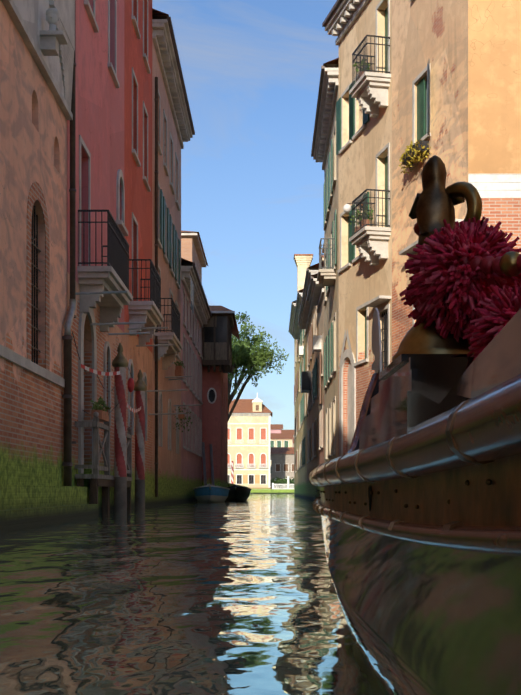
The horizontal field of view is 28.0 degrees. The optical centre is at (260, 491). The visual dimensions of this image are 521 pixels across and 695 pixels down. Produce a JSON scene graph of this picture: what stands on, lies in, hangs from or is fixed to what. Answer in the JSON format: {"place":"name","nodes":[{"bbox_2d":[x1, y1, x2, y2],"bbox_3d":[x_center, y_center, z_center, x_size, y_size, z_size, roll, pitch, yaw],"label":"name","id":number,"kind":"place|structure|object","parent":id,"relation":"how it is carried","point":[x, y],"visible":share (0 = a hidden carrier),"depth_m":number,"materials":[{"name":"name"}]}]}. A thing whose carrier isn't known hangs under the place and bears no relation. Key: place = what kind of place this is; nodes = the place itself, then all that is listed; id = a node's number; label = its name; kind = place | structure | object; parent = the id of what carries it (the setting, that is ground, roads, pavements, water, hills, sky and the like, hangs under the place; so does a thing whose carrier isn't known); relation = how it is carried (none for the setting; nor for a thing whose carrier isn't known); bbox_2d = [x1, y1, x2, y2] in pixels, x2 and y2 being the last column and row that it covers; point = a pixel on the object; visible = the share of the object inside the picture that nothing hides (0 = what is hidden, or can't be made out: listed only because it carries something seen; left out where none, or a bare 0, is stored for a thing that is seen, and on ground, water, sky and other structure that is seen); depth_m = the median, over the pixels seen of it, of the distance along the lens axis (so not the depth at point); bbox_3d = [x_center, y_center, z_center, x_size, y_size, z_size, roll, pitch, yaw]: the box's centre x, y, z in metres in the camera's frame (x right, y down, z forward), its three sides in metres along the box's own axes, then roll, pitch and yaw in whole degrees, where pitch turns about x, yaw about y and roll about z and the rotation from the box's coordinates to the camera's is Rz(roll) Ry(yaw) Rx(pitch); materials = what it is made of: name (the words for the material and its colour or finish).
{"place":"outdoors","nodes":[
{"label":"outdoors","id":0,"kind":"place"},
{"bbox_2d":[0,494,383,694],"bbox_3d":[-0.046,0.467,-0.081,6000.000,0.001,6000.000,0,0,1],"label":"canal water","id":1,"kind":"structure","parent":0,"point":[219,598],"depth_m":4.25,"materials":[{"name":"green liquid"}]},
{"bbox_2d":[0,0,97,533],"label":"salmon house","id":2,"kind":"structure","parent":1,"relation":"in","point":[36,114],"depth_m":15.44,"materials":[{"name":"paint"}]},
{"bbox_2d":[40,8,67,55],"bbox_3d":[-3.171,-7.031,15.950,0.400,0.676,0.360,0,0,1],"label":"stone bust","id":3,"kind":"object","parent":2,"relation":"on","point":[52,38],"visible":1,"depth_m":15.86,"materials":[{"name":"grey stone"}]},
{"bbox_2d":[75,412,131,515],"bbox_3d":[-3.113,0.260,21.180,0.415,3.415,4.740,0,0,1],"label":"landing stage","id":4,"kind":"object","parent":1,"relation":"in","point":[105,481],"visible":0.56,"depth_m":19.71,"materials":[{"name":"grey wood"}]},
{"bbox_2d":[90,396,110,421],"bbox_3d":[-2.988,-1.551,19.518,0.324,0.446,0.927,0,0,1],"label":"potted plant","id":5,"kind":"object","parent":4,"relation":"on","point":[103,416],"depth_m":19.31,"materials":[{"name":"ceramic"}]},
{"bbox_2d":[67,0,149,513],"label":"building","id":6,"kind":"structure","parent":1,"relation":"in","point":[104,296],"depth_m":20.82,"materials":[{"name":"red paint"}]},
{"bbox_2d":[62,0,75,485],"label":"downpipe","id":7,"kind":"object","parent":6,"relation":"attached to","point":[67,397],"visible":0.88,"depth_m":17.99,"materials":[{"name":"grey metal"}]},
{"bbox_2d":[81,364,140,412],"bbox_3d":[-2.759,-1.743,21.516,0.511,1.320,4.633,0,0,7],"label":"garland","id":8,"kind":"object","parent":6,"relation":"attached to","point":[130,384],"visible":1,"depth_m":20.77},
{"bbox_2d":[72,203,355,414],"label":"wall clutter","id":9,"kind":"object","parent":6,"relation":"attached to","point":[347,208],"depth_m":45.10,"materials":[{"name":"metal"}]},
{"bbox_2d":[112,343,128,514],"bbox_3d":[-2.804,-0.508,20.819,0.359,4.950,0.627,0,0,1],"label":"mooring pole","id":10,"kind":"object","parent":1,"relation":"in","point":[120,362],"visible":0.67,"depth_m":20.77,"materials":[{"name":"red wood"}]},
{"bbox_2d":[134,369,146,511],"bbox_3d":[-2.744,-0.408,23.907,0.325,4.750,0.438,0,0,1],"label":"mooring pole","id":11,"kind":"object","parent":1,"relation":"in","point":[140,387],"visible":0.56,"depth_m":23.80,"materials":[{"name":"red wood"}]},
{"bbox_2d":[124,0,187,509],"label":"orange red house","id":12,"kind":"structure","parent":1,"relation":"in","point":[144,287],"depth_m":27.70,"materials":[{"name":"paint"}]},
{"bbox_2d":[152,8,200,506],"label":"peach house","id":13,"kind":"structure","parent":1,"relation":"on","point":[176,130],"depth_m":35.27,"materials":[{"name":"beige paint"}]},
{"bbox_2d":[154,77,158,496],"bbox_3d":[-3.150,-6.183,31.651,0.124,12.700,0.130,0,0,1],"label":"downpipe","id":14,"kind":"object","parent":13,"relation":"attached to","point":[156,245],"visible":0.73,"depth_m":31.61,"materials":[{"name":"metal"}]},
{"bbox_2d":[174,360,184,370],"bbox_3d":[-2.814,-4.351,36.354,0.354,0.406,1.023,0,0,1],"label":"flower box","id":15,"kind":"object","parent":13,"relation":"on","point":[179,367],"visible":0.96,"depth_m":35.97,"materials":[{"name":"ceramic"}]},
{"bbox_2d":[173,406,191,431],"bbox_3d":[-2.881,-2.636,38.145,0.917,0.935,1.262,0,0,1],"label":"hanging plant","id":16,"kind":"object","parent":13,"relation":"on","point":[181,416],"visible":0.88,"depth_m":38.03,"materials":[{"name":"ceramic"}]},
{"bbox_2d":[181,258,211,502],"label":"pink house","id":17,"kind":"structure","parent":1,"relation":"on","point":[192,323],"depth_m":46.52,"materials":[{"name":"paint"}]},
{"bbox_2d":[193,483,229,502],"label":"boat","id":18,"kind":"object","parent":1,"relation":"on","point":[214,494],"visible":0.9,"depth_m":43.65,"materials":[{"name":"wood"}]},
{"bbox_2d":[202,306,239,489],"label":"building","id":19,"kind":"structure","parent":1,"relation":"in","point":[219,328],"depth_m":54.24,"materials":[{"name":"red paint"}]},
{"bbox_2d":[225,484,251,500],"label":"dark boat","id":20,"kind":"object","parent":1,"relation":"on","point":[237,493],"visible":0.54,"depth_m":49.80,"materials":[{"name":"black wood"}]},
{"bbox_2d":[288,254,312,496],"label":"building","id":21,"kind":"structure","parent":1,"relation":"on","point":[303,262],"depth_m":87.39,"materials":[{"name":"beige paint"}]},
{"bbox_2d":[292,255,323,498],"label":"yellow house","id":22,"kind":"structure","parent":1,"relation":"on","point":[298,332],"depth_m":70.15,"materials":[{"name":"yellow paint"}]},
{"bbox_2d":[298,243,323,500],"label":"building","id":23,"kind":"structure","parent":1,"relation":"on","point":[308,320],"depth_m":55.10,"materials":[{"name":"plaster"},{"name":"stone"}]},
{"bbox_2d":[307,273,323,493],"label":"house","id":24,"kind":"structure","parent":1,"relation":"on","point":[315,295],"depth_m":44.58,"materials":[{"name":"plaster"},{"name":"stone"}]},
{"bbox_2d":[311,58,338,462],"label":"cream house","id":25,"kind":"structure","parent":1,"relation":"on","point":[323,150],"depth_m":36.66,"materials":[{"name":"plaster"},{"name":"stone"},{"name":"glass"}]},
{"bbox_2d":[322,0,391,456],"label":"beige house","id":26,"kind":"structure","parent":1,"relation":"on","point":[361,29],"depth_m":31.23,"materials":[{"name":"plaster"},{"name":"stone"},{"name":"iron"}]},
{"bbox_2d":[350,59,373,232],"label":"balcony plants","id":27,"kind":"object","parent":26,"relation":"attached to","point":[357,212],"visible":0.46,"depth_m":29.68,"materials":[{"name":"green plant"}]},
{"bbox_2d":[309,308,520,694],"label":"gondola","id":28,"kind":"object","parent":1,"relation":"on","point":[427,608],"visible":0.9,"depth_m":1.22,"materials":[{"name":"paint"}]},
{"bbox_2d":[372,308,381,372],"bbox_3d":[0.820,-0.648,7.380,0.027,1.310,0.480,0,0,1],"label":"gondola ornament","id":29,"kind":"object","parent":28,"relation":"attached to","point":[376,346],"visible":0.27,"depth_m":7.34,"materials":[{"name":"silver metal"}]},
{"bbox_2d":[309,399,494,533],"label":"gondola brass fittings","id":30,"kind":"object","parent":28,"relation":"on","point":[462,457],"visible":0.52,"depth_m":1.32,"materials":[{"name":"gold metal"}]},
{"bbox_2d":[392,155,481,361],"bbox_3d":[0.242,-0.320,1.439,0.124,0.292,0.124,0,0,1],"label":"brass ornament","id":31,"kind":"object","parent":28,"relation":"on","point":[434,204],"visible":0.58,"depth_m":1.43,"materials":[{"name":"gold metal"}]},
{"bbox_2d":[399,216,520,345],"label":"pom-pom","id":32,"kind":"object","parent":31,"relation":"attached to","point":[444,291],"visible":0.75,"depth_m":1.37,"materials":[{"name":"red fabric"}]},
{"bbox_2d":[413,223,520,276],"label":"gondola bead rope","id":33,"kind":"object","parent":31,"relation":"attached to","point":[508,264],"visible":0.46,"depth_m":1.31,"materials":[{"name":"red fabric"}]},
{"bbox_2d":[462,280,520,359],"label":"pom-pom","id":34,"kind":"object","parent":28,"relation":"attached to","point":[503,306],"visible":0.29,"depth_m":1.25,"materials":[{"name":"red fabric"}]},
{"bbox_2d":[392,0,467,356],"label":"tan house","id":35,"kind":"structure","parent":1,"relation":"on","point":[430,72],"depth_m":26.88,"materials":[{"name":"paint"}]},
{"bbox_2d":[399,139,431,173],"bbox_3d":[3.924,-8.606,26.751,0.555,0.684,1.548,0,0,-12],"label":"flowering plant","id":36,"kind":"object","parent":35,"relation":"attached to","point":[414,159],"visible":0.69,"depth_m":26.54,"materials":[{"name":"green plant"}]},
{"bbox_2d":[468,0,520,253],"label":"ochre house","id":37,"kind":"structure","parent":1,"relation":"on","point":[494,103],"depth_m":23.97,"materials":[{"name":"plaster"},{"name":"brick"}]},
{"bbox_2d":[181,230,207,282],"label":"building","id":38,"kind":"structure","parent":0,"point":[192,249],"depth_m":58.23,"materials":[{"name":"paint"}]},
{"bbox_2d":[152,0,338,429],"label":"sky","id":39,"kind":"structure","parent":0,"point":[252,186],"materials":[{"name":"blue"}]},
{"bbox_2d":[250,489,293,493],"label":"quay","id":40,"kind":"structure","parent":0,"point":[272,491],"depth_m":198.76,"materials":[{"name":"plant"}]},
{"bbox_2d":[228,393,271,488],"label":"palazzo","id":41,"kind":"structure","parent":40,"relation":"on","point":[249,438],"depth_m":199.95,"materials":[{"name":"yellow paint"}]},
{"bbox_2d":[270,476,293,488],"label":"garden hedges","id":42,"kind":"object","parent":40,"relation":"on","point":[281,481],"visible":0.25,"depth_m":201.69,"materials":[{"name":"green plant"}]},
{"bbox_2d":[272,476,293,488],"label":"garden balustrade","id":43,"kind":"object","parent":40,"relation":"on","point":[284,486],"visible":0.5,"depth_m":199.14,"materials":[{"name":"white stone"}]},
{"bbox_2d":[270,424,282,432],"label":"house","id":44,"kind":"structure","parent":0,"point":[276,428],"depth_m":270.27,"materials":[{"name":"pink paint"}]},
{"bbox_2d":[270,433,292,488],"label":"house","id":45,"kind":"structure","parent":0,"point":[280,439],"depth_m":240.11,"materials":[{"name":"white paint"}]},
{"bbox_2d":[270,447,293,488],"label":"house","id":46,"kind":"structure","parent":0,"point":[282,462],"depth_m":215.89,"materials":[{"name":"grey stone"}]},
{"bbox_2d":[281,430,293,446],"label":"house","id":47,"kind":"structure","parent":0,"point":[287,431],"depth_m":262.94,"materials":[{"name":"brown stone"}]},
{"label":"quay ground","id":48,"kind":"structure","parent":0,"visible":0},
{"bbox_2d":[231,461,233,483],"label":"mooring pole","id":49,"kind":"object","parent":48,"relation":"on","point":[232,472],"visible":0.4,"depth_m":99.89,"materials":[{"name":"white wood"}]},
{"bbox_2d":[228,311,288,420],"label":"tree","id":50,"kind":"object","parent":48,"relation":"on","point":[247,354],"visible":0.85,"depth_m":77.70,"materials":[{"name":"green plant"}]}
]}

